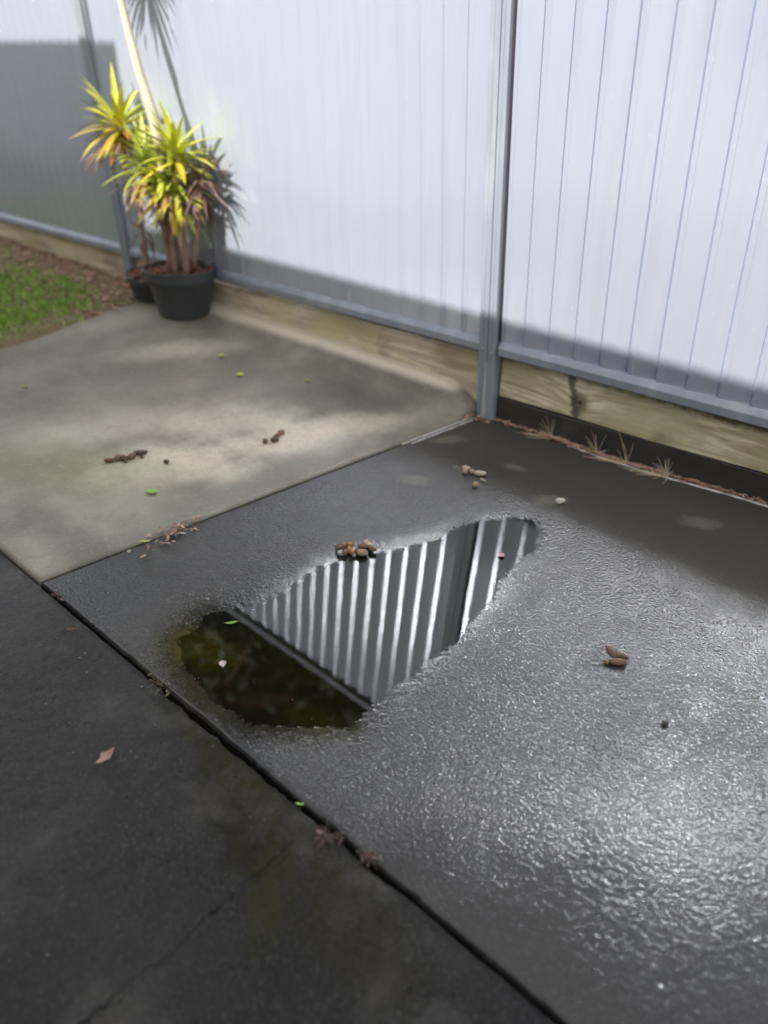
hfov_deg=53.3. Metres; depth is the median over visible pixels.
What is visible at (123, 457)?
dropping
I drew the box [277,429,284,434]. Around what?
dropping
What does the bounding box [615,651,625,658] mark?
dropping
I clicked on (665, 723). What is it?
dropping
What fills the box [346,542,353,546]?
pebble
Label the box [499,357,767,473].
timber sleeper
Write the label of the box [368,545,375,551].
dropping
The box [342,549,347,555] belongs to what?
pebble
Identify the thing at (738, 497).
edge bead
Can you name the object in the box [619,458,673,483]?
grass tuft
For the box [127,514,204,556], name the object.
leaf heap
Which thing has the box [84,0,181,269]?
tall dragon tree
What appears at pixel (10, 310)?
grass
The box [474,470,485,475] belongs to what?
pebble
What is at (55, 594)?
root litter
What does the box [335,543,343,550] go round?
dropping
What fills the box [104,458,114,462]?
dropping
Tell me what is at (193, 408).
concrete path
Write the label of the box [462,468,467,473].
pebble
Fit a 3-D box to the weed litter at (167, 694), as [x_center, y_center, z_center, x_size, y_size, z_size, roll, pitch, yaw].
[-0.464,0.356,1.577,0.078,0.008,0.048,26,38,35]
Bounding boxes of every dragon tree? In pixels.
[70,61,239,273]
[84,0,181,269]
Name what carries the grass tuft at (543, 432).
on the concrete slab
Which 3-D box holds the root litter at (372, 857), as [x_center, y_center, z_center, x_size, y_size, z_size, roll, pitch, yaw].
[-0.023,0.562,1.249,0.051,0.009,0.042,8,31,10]
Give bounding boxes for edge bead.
[567,444,767,506]
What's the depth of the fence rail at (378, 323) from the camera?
3.10 m
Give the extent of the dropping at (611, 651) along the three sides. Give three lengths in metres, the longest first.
0.030 x 0.016 x 0.016 m
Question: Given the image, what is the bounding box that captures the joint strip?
[402,417,472,444]
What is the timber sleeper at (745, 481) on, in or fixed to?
on the ground
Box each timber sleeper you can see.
[0,221,125,278]
[136,259,478,400]
[496,396,767,504]
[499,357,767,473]
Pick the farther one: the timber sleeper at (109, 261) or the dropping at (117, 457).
the timber sleeper at (109, 261)
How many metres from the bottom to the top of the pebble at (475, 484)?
0.018 m
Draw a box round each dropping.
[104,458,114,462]
[114,454,121,460]
[120,455,127,460]
[127,452,135,459]
[136,450,147,454]
[270,437,278,441]
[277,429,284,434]
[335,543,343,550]
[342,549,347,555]
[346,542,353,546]
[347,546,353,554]
[357,544,366,548]
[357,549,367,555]
[363,540,371,547]
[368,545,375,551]
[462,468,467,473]
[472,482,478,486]
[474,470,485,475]
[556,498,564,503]
[606,646,615,657]
[609,658,626,665]
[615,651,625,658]
[662,721,668,725]
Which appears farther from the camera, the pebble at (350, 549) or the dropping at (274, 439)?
the dropping at (274, 439)
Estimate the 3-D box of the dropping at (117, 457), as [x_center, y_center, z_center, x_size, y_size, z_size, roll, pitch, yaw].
[-0.852,-0.175,2.454,0.021,0.022,0.030,9,28,12]
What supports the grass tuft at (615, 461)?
on the concrete slab
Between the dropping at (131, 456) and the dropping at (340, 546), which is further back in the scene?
the dropping at (131, 456)
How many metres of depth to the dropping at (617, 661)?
1.67 m
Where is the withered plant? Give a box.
[108,173,156,264]
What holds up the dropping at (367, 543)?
on the concrete slab
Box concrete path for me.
[0,300,476,588]
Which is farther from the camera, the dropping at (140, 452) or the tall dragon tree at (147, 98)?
the tall dragon tree at (147, 98)
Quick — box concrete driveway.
[0,554,554,1023]
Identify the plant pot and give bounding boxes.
[125,266,154,302]
[142,259,216,320]
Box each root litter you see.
[44,586,64,600]
[314,820,345,847]
[355,846,382,870]
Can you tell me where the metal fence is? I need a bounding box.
[0,0,767,428]
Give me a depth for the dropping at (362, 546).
2.03 m
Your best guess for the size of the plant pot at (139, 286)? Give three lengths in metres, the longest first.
0.243 x 0.243 x 0.147 m
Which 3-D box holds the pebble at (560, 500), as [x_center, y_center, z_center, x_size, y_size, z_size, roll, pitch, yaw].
[0.529,-0.033,2.290,0.031,0.019,0.018,-6,31,-13]
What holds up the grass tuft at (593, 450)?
on the leaf litter at (576, 445)
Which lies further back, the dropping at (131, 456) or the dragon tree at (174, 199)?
the dragon tree at (174, 199)
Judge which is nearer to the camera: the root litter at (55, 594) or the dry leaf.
the dry leaf
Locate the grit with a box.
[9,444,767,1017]
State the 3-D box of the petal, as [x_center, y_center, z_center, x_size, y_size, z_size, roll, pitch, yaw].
[-0.347,0.325,1.644,0.017,0.004,0.017,19,34,26]
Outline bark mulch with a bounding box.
[0,237,136,316]
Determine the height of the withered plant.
0.493 m
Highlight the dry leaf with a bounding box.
[93,747,113,763]
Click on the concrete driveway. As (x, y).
(236, 918)
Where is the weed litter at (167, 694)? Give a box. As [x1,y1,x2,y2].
[146,673,169,695]
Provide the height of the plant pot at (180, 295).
0.226 m
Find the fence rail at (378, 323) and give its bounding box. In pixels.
[138,258,478,350]
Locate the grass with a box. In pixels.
[0,239,131,345]
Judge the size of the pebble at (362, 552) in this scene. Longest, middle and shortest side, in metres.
0.030 x 0.019 x 0.019 m
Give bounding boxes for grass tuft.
[517,417,562,439]
[584,433,639,467]
[586,430,605,455]
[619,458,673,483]
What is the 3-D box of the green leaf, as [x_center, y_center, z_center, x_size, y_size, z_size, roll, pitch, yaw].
[-0.691,-0.061,2.273,0.039,0.007,0.025,-3,31,-9]
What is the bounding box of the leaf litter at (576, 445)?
[462,415,767,506]
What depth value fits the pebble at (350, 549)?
2.01 m
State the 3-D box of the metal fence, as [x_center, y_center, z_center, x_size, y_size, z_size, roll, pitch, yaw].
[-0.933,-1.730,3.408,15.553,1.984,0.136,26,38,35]
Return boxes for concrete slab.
[41,416,767,1023]
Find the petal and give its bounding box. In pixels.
[219,661,225,667]
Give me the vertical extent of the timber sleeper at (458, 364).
0.216 m
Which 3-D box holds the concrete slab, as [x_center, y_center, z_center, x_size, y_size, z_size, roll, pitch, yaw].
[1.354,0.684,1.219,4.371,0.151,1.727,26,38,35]
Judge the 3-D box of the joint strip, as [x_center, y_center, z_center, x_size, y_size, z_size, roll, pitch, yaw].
[0.199,-0.288,2.723,0.366,0.003,0.025,-24,39,-37]
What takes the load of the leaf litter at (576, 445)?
on the concrete slab
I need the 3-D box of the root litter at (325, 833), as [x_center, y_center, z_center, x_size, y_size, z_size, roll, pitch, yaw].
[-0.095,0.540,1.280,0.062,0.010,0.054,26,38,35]

